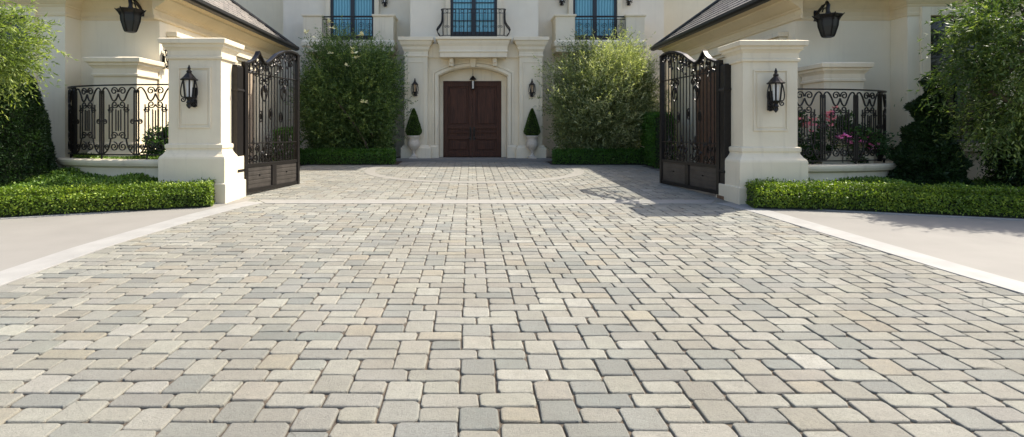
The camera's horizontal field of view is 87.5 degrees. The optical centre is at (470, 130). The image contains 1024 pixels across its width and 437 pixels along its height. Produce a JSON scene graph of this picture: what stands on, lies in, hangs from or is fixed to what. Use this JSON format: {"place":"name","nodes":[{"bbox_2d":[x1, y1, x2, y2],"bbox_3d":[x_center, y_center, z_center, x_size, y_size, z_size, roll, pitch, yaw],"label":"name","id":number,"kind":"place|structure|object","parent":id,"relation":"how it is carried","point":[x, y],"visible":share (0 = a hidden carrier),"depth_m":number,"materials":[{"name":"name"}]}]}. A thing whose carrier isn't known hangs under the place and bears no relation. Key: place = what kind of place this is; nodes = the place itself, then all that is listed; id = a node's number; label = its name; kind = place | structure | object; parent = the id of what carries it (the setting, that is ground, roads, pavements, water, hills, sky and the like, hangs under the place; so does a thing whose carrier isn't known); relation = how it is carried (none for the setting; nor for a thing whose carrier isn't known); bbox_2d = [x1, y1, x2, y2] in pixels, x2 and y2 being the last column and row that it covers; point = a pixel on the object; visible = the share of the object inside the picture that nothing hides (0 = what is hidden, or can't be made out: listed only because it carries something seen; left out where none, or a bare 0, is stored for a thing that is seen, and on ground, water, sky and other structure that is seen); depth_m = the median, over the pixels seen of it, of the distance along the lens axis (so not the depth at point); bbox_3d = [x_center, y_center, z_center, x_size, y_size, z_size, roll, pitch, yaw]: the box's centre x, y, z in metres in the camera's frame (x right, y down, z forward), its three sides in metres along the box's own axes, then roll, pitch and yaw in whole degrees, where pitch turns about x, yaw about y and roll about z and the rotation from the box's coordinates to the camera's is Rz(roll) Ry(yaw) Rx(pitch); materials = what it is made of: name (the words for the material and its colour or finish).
{"place":"outdoors","nodes":[
{"label":"outdoors","id":0,"kind":"place"},
{"bbox_2d":[0,197,251,270],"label":"walkway","id":1,"kind":"structure","parent":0,"point":[24,240],"depth_m":6.92,"materials":[{"name":"concrete"}]},
{"bbox_2d":[0,162,1023,436],"bbox_3d":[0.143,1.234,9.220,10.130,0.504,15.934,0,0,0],"label":"driveway","id":2,"kind":"structure","parent":0,"point":[896,320],"depth_m":3.79,"materials":[{"name":"grey stone"}]},
{"bbox_2d":[0,201,262,286],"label":"kerb","id":3,"kind":"structure","parent":2,"relation":"on","point":[13,274],"depth_m":6.07,"materials":[{"name":"concrete"}]},
{"bbox_2d":[231,64,244,172],"bbox_3d":[-4.218,0.040,9.620,0.185,2.440,0.280,0,0,0],"label":"gate post","id":4,"kind":"object","parent":2,"relation":"on","point":[237,90],"visible":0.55,"depth_m":9.50,"materials":[{"name":"metal"}]},
{"bbox_2d":[241,50,299,192],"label":"iron gate","id":5,"kind":"structure","parent":4,"relation":"attached to","point":[262,175],"depth_m":10.61,"materials":[{"name":"brown metal"}]},
{"bbox_2d":[364,162,583,183],"bbox_3d":[0.100,1.075,14.600,5.900,0.212,5.900,0,0,0],"label":"paving ring","id":6,"kind":"object","parent":2,"relation":"on","point":[372,172],"visible":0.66,"depth_m":12.66,"materials":[{"name":"beige stone"}]},
{"bbox_2d":[258,200,714,203],"bbox_3d":[0.290,1.247,9.170,8.017,0.067,0.380,0,0,0],"label":"paving band","id":7,"kind":"object","parent":2,"relation":"on","point":[488,201],"visible":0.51,"depth_m":9.16,"materials":[{"name":"grey stone"}]},
{"bbox_2d":[717,64,731,199],"bbox_3d":[4.540,0.040,9.485,0.200,2.440,0.270,0,0,0],"label":"gate post","id":8,"kind":"object","parent":2,"relation":"on","point":[725,89],"visible":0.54,"depth_m":9.37,"materials":[{"name":"metal"}]},
{"bbox_2d":[659,50,722,194],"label":"iron gate","id":9,"kind":"structure","parent":8,"relation":"attached to","point":[699,176],"depth_m":10.52,"materials":[{"name":"brown metal"}]},
{"bbox_2d":[716,202,1023,293],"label":"kerb","id":10,"kind":"structure","parent":2,"relation":"on","point":[1011,285],"depth_m":5.77,"materials":[{"name":"concrete"}]},
{"bbox_2d":[704,198,1023,281],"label":"walkway","id":11,"kind":"structure","parent":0,"point":[994,246],"depth_m":6.60,"materials":[{"name":"concrete"}]},
{"bbox_2d":[888,212,1023,218],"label":"planting bed","id":12,"kind":"object","parent":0,"point":[955,215],"visible":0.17,"depth_m":7.86,"materials":[{"name":"soil"}]},
{"bbox_2d":[745,177,1023,217],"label":"hedge","id":13,"kind":"object","parent":12,"relation":"on","point":[999,201],"visible":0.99,"depth_m":8.15,"materials":[{"name":"green plant"}]},
{"bbox_2d":[808,175,1023,188],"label":"ground cover","id":14,"kind":"object","parent":12,"relation":"on","point":[981,182],"visible":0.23,"depth_m":9.20,"materials":[{"name":"green plant"}]},
{"bbox_2d":[886,75,974,186],"bbox_3d":[8.126,0.130,9.490,1.256,2.281,1.407,0,0,0],"label":"conical shrub","id":15,"kind":"object","parent":12,"relation":"on","point":[916,166],"visible":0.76,"depth_m":9.24,"materials":[{"name":"green plant"}]},
{"bbox_2d":[894,0,1023,187],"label":"pepper tree","id":16,"kind":"object","parent":12,"relation":"on","point":[1006,113],"visible":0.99,"depth_m":8.65,"materials":[{"name":"green plant"}]},
{"bbox_2d":[976,133,1023,186],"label":"shrub","id":17,"kind":"object","parent":12,"relation":"on","point":[1002,163],"visible":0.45,"depth_m":9.30,"materials":[{"name":"green plant"}]},
{"bbox_3d":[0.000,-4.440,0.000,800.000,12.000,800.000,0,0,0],"label":"ground","id":18,"kind":"structure","parent":0,"visible":0},
{"bbox_2d":[56,157,157,184],"bbox_3d":[-6.544,0.905,9.905,2.691,0.790,1.390,0,0,0],"label":"planter","id":19,"kind":"object","parent":18,"relation":"on","point":[110,167],"visible":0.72,"depth_m":9.37,"materials":[{"name":"stone"}]},
{"bbox_2d":[72,152,159,158],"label":"ground cover","id":20,"kind":"object","parent":19,"relation":"in","point":[114,157],"visible":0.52,"depth_m":9.64,"materials":[{"name":"green plant"}]},
{"bbox_2d":[67,84,167,158],"bbox_3d":[-6.526,-0.140,9.713,2.724,1.400,0.421,0,0,21],"label":"iron railing","id":21,"kind":"object","parent":19,"relation":"on","point":[73,144],"visible":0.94,"depth_m":9.52,"materials":[{"name":"black metal"}]},
{"bbox_2d":[137,122,167,155],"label":"flowering bush","id":22,"kind":"object","parent":19,"relation":"on","point":[155,142],"visible":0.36,"depth_m":9.69,"materials":[{"name":"green plant"}]},
{"bbox_2d":[0,203,216,218],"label":"curb","id":23,"kind":"structure","parent":18,"relation":"on","point":[61,214],"depth_m":7.87,"materials":[{"name":"concrete"}]},
{"bbox_2d":[83,57,165,156],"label":"garden pier","id":24,"kind":"structure","parent":18,"relation":"on","point":[123,70],"depth_m":9.98,"materials":[{"name":"stone"}]},
{"bbox_2d":[0,0,298,168],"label":"gatehouse","id":25,"kind":"object","parent":18,"relation":"on","point":[90,28],"visible":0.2,"depth_m":10.67,"materials":[{"name":"paint"}]},
{"bbox_2d":[0,7,36,78],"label":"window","id":26,"kind":"structure","parent":25,"relation":"in","point":[32,13],"depth_m":10.22,"materials":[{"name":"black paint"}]},
{"bbox_2d":[114,0,145,32],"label":"bracket lantern","id":27,"kind":"object","parent":25,"relation":"attached to","point":[130,18],"visible":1,"depth_m":10.12,"materials":[{"name":"metal"}]},
{"bbox_2d":[162,49,167,68],"bbox_3d":[-6.097,-1.516,10.800,0.227,0.576,0.227,0,0,45],"label":"wall lantern","id":28,"kind":"object","parent":25,"relation":"attached to","point":[163,57],"depth_m":10.77,"materials":[{"name":"metal"}]},
{"bbox_2d":[248,71,254,163],"bbox_3d":[-6.196,-0.249,13.275,0.043,2.897,4.048,0,0,0],"label":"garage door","id":29,"kind":"structure","parent":25,"relation":"in","point":[248,71],"depth_m":15.01,"materials":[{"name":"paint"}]},
{"bbox_2d":[157,38,245,203],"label":"gate pier","id":30,"kind":"structure","parent":18,"relation":"on","point":[199,145],"depth_m":9.08,"materials":[{"name":"stone"}]},
{"bbox_2d":[180,65,197,108],"bbox_3d":[-4.700,-0.730,8.929,0.290,0.734,0.290,0,0,45],"label":"wall lantern","id":31,"kind":"object","parent":30,"relation":"attached to","point":[189,78],"depth_m":8.89,"materials":[{"name":"metal"}]},
{"bbox_2d":[272,126,301,160],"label":"hedge","id":32,"kind":"object","parent":18,"relation":"on","point":[283,141],"visible":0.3,"depth_m":15.21,"materials":[{"name":"green plant"}]},
{"bbox_2d":[234,0,715,161],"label":"house","id":33,"kind":"structure","parent":18,"relation":"on","point":[451,48],"depth_m":17.97,"materials":[{"name":"paint"}]},
{"bbox_2d":[326,0,378,39],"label":"french window","id":34,"kind":"structure","parent":33,"relation":"in","point":[333,7],"depth_m":18.73,"materials":[{"name":"blue glass"}]},
{"bbox_2d":[407,135,420,158],"bbox_3d":[-1.830,0.530,17.200,0.450,0.740,0.450,0,0,0],"label":"urn","id":35,"kind":"object","parent":33,"relation":"on","point":[413,143],"visible":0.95,"depth_m":17.07,"materials":[{"name":"stone"}]},
{"bbox_2d":[405,108,421,135],"bbox_3d":[-1.833,-0.246,17.200,0.580,0.972,0.580,0,0,0],"label":"topiary cone","id":36,"kind":"object","parent":35,"relation":"in","point":[413,128],"visible":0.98,"depth_m":17.08,"materials":[{"name":"green plant"}]},
{"bbox_2d":[411,79,418,96],"bbox_3d":[-1.800,-1.397,17.309,0.241,0.612,0.241,0,0,45],"label":"wall lantern","id":37,"kind":"object","parent":33,"relation":"attached to","point":[414,86],"depth_m":17.27,"materials":[{"name":"metal"}]},
{"bbox_2d":[443,81,500,156],"bbox_3d":[0.063,-0.383,17.969,1.957,2.566,0.142,0,0,0],"label":"front door","id":38,"kind":"structure","parent":33,"relation":"in","point":[471,118],"depth_m":17.99,"materials":[{"name":"brown wood"}]},
{"bbox_2d":[469,76,475,89],"bbox_3d":[0.085,-1.710,17.850,0.222,0.700,0.222,0,0,-22],"label":"pendant lantern","id":39,"kind":"object","parent":33,"relation":"hanging from","point":[473,82],"visible":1,"depth_m":17.80,"materials":[{"name":"metal"}]},
{"bbox_2d":[446,0,501,34],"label":"french window","id":40,"kind":"structure","parent":33,"relation":"in","point":[496,20],"depth_m":17.69,"materials":[{"name":"blue glass"}]},
{"bbox_2d":[525,135,538,158],"bbox_3d":[1.990,0.530,17.200,0.450,0.740,0.450,0,0,0],"label":"urn","id":41,"kind":"object","parent":33,"relation":"on","point":[531,143],"visible":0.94,"depth_m":17.07,"materials":[{"name":"stone"}]},
{"bbox_2d":[523,108,540,135],"bbox_3d":[1.988,-0.245,17.206,0.567,0.969,0.591,0,0,0],"label":"topiary cone","id":42,"kind":"object","parent":41,"relation":"in","point":[532,128],"visible":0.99,"depth_m":17.08,"materials":[{"name":"green plant"}]},
{"bbox_2d":[528,79,535,96],"bbox_3d":[2.000,-1.377,17.309,0.241,0.612,0.241,0,0,-45],"label":"wall lantern","id":43,"kind":"object","parent":33,"relation":"attached to","point":[532,87],"depth_m":17.28,"materials":[{"name":"metal"}]},
{"bbox_2d":[568,0,621,39],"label":"french window","id":44,"kind":"structure","parent":33,"relation":"in","point":[579,7],"depth_m":18.73,"materials":[{"name":"blue glass"}]},
{"bbox_2d":[639,110,676,168],"bbox_3d":[5.458,0.243,15.602,0.818,1.694,1.537,0,0,0],"label":"hedge","id":45,"kind":"object","parent":18,"relation":"on","point":[650,140],"visible":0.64,"depth_m":15.00,"materials":[{"name":"green plant"}]},
{"bbox_2d":[716,40,808,204],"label":"gate pier","id":46,"kind":"structure","parent":18,"relation":"on","point":[764,144],"depth_m":8.95,"materials":[{"name":"stone"}]},
{"bbox_2d":[766,68,784,112],"bbox_3d":[5.030,-0.660,8.799,0.290,0.734,0.290,0,0,-45],"label":"wall lantern","id":47,"kind":"object","parent":46,"relation":"attached to","point":[775,82],"depth_m":8.76,"materials":[{"name":"metal"}]},
{"bbox_2d":[798,62,874,163],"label":"garden pier","id":48,"kind":"structure","parent":18,"relation":"on","point":[837,75],"depth_m":9.98,"materials":[{"name":"stone"}]},
{"bbox_2d":[650,0,1023,180],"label":"gatehouse","id":49,"kind":"object","parent":18,"relation":"on","point":[882,35],"visible":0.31,"depth_m":10.67,"materials":[{"name":"paint"}]},
{"bbox_2d":[697,67,715,163],"bbox_3d":[6.476,-0.249,13.275,0.043,2.897,4.048,0,0,0],"label":"garage door","id":50,"kind":"structure","parent":49,"relation":"in","point":[712,74],"depth_m":14.64,"materials":[{"name":"brown wood"}]},
{"bbox_2d":[812,1,844,37],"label":"bracket lantern","id":51,"kind":"object","parent":49,"relation":"attached to","point":[827,21],"visible":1,"depth_m":10.12,"materials":[{"name":"metal"}]},
{"bbox_2d":[920,7,1004,151],"bbox_3d":[9.425,-0.985,10.250,1.670,2.770,0.260,0,0,0],"label":"window","id":52,"kind":"structure","parent":49,"relation":"in","point":[927,65],"depth_m":10.30,"materials":[{"name":"black paint"}]},
{"bbox_2d":[808,161,896,181],"bbox_3d":[6.844,0.950,9.905,2.591,0.700,1.390,0,0,0],"label":"planter","id":53,"kind":"object","parent":18,"relation":"on","point":[821,172],"visible":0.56,"depth_m":9.37,"materials":[{"name":"stone"}]},
{"bbox_2d":[798,106,837,163],"bbox_3d":[5.977,0.114,9.930,1.231,1.127,1.018,0,0,0],"label":"flowering bush","id":54,"kind":"object","parent":53,"relation":"on","point":[805,146],"visible":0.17,"depth_m":9.59,"materials":[{"name":"green plant"}]},
{"bbox_2d":[801,107,880,162],"bbox_3d":[6.858,0.124,9.942,1.340,1.110,1.046,0,0,0],"label":"flowering bush","id":55,"kind":"object","parent":53,"relation":"on","point":[856,129],"visible":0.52,"depth_m":9.69,"materials":[{"name":"green plant"}]},
{"bbox_2d":[798,88,886,164],"bbox_3d":[6.828,-0.045,9.715,2.631,1.430,0.419,0,0,-22],"label":"iron railing","id":56,"kind":"object","parent":53,"relation":"on","point":[855,152],"visible":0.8,"depth_m":9.51,"materials":[{"name":"black metal"}]},
{"bbox_2d":[844,123,898,162],"bbox_3d":[7.318,0.208,10.054,0.989,0.943,0.981,0,0,0],"label":"flowering bush","id":57,"kind":"object","parent":53,"relation":"on","point":[882,143],"visible":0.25,"depth_m":9.75,"materials":[{"name":"green plant"}]},
{"bbox_2d":[740,204,1023,220],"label":"curb","id":58,"kind":"structure","parent":18,"relation":"on","point":[924,214],"depth_m":7.86,"materials":[{"name":"concrete"}]},
{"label":"planting bed","id":59,"kind":"structure","parent":0,"visible":0},
{"bbox_2d":[0,70,59,186],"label":"conical shrub","id":60,"kind":"object","parent":59,"relation":"on","point":[27,148],"visible":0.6,"depth_m":9.12,"materials":[{"name":"green plant"}]},
{"bbox_2d":[0,0,78,127],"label":"olive tree","id":61,"kind":"object","parent":59,"relation":"on","point":[18,61],"visible":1,"depth_m":8.05,"materials":[{"name":"green plant"}]},
{"bbox_2d":[0,166,157,189],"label":"ground cover","id":62,"kind":"object","parent":59,"relation":"on","point":[61,177],"visible":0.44,"depth_m":9.05,"materials":[{"name":"green plant"}]},
{"bbox_2d":[0,177,215,216],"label":"hedge","id":63,"kind":"object","parent":59,"relation":"on","point":[54,200],"visible":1,"depth_m":8.16,"materials":[{"name":"green plant"}]},
{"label":"planting bed","id":64,"kind":"structure","parent":0,"visible":0},
{"bbox_2d":[300,146,396,164],"bbox_3d":[-3.939,0.751,16.057,3.424,0.596,0.691,0,0,0],"label":"hedge","id":65,"kind":"object","parent":64,"relation":"on","point":[355,156],"visible":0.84,"depth_m":15.86,"materials":[{"name":"green plant"}]},
{"bbox_2d":[283,15,417,151],"bbox_3d":[-3.813,-1.326,17.083,4.356,4.714,3.467,0,0,0],"label":"olive shrub","id":66,"kind":"object","parent":64,"relation":"on","point":[347,100],"visible":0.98,"depth_m":16.38,"materials":[{"name":"green plant"}]},
{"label":"planting bed","id":67,"kind":"structure","parent":0,"visible":0},
{"bbox_2d":[552,147,646,164],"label":"hedge","id":68,"kind":"object","parent":67,"relation":"on","point":[585,156],"visible":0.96,"depth_m":15.86,"materials":[{"name":"green plant"}]},
{"bbox_2d":[529,25,673,158],"bbox_3d":[4.123,-1.196,16.858,4.642,4.465,3.620,0,0,0],"label":"olive shrub","id":69,"kind":"object","parent":67,"relation":"on","point":[605,117],"visible":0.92,"depth_m":16.37,"materials":[{"name":"green plant"}]}
]}

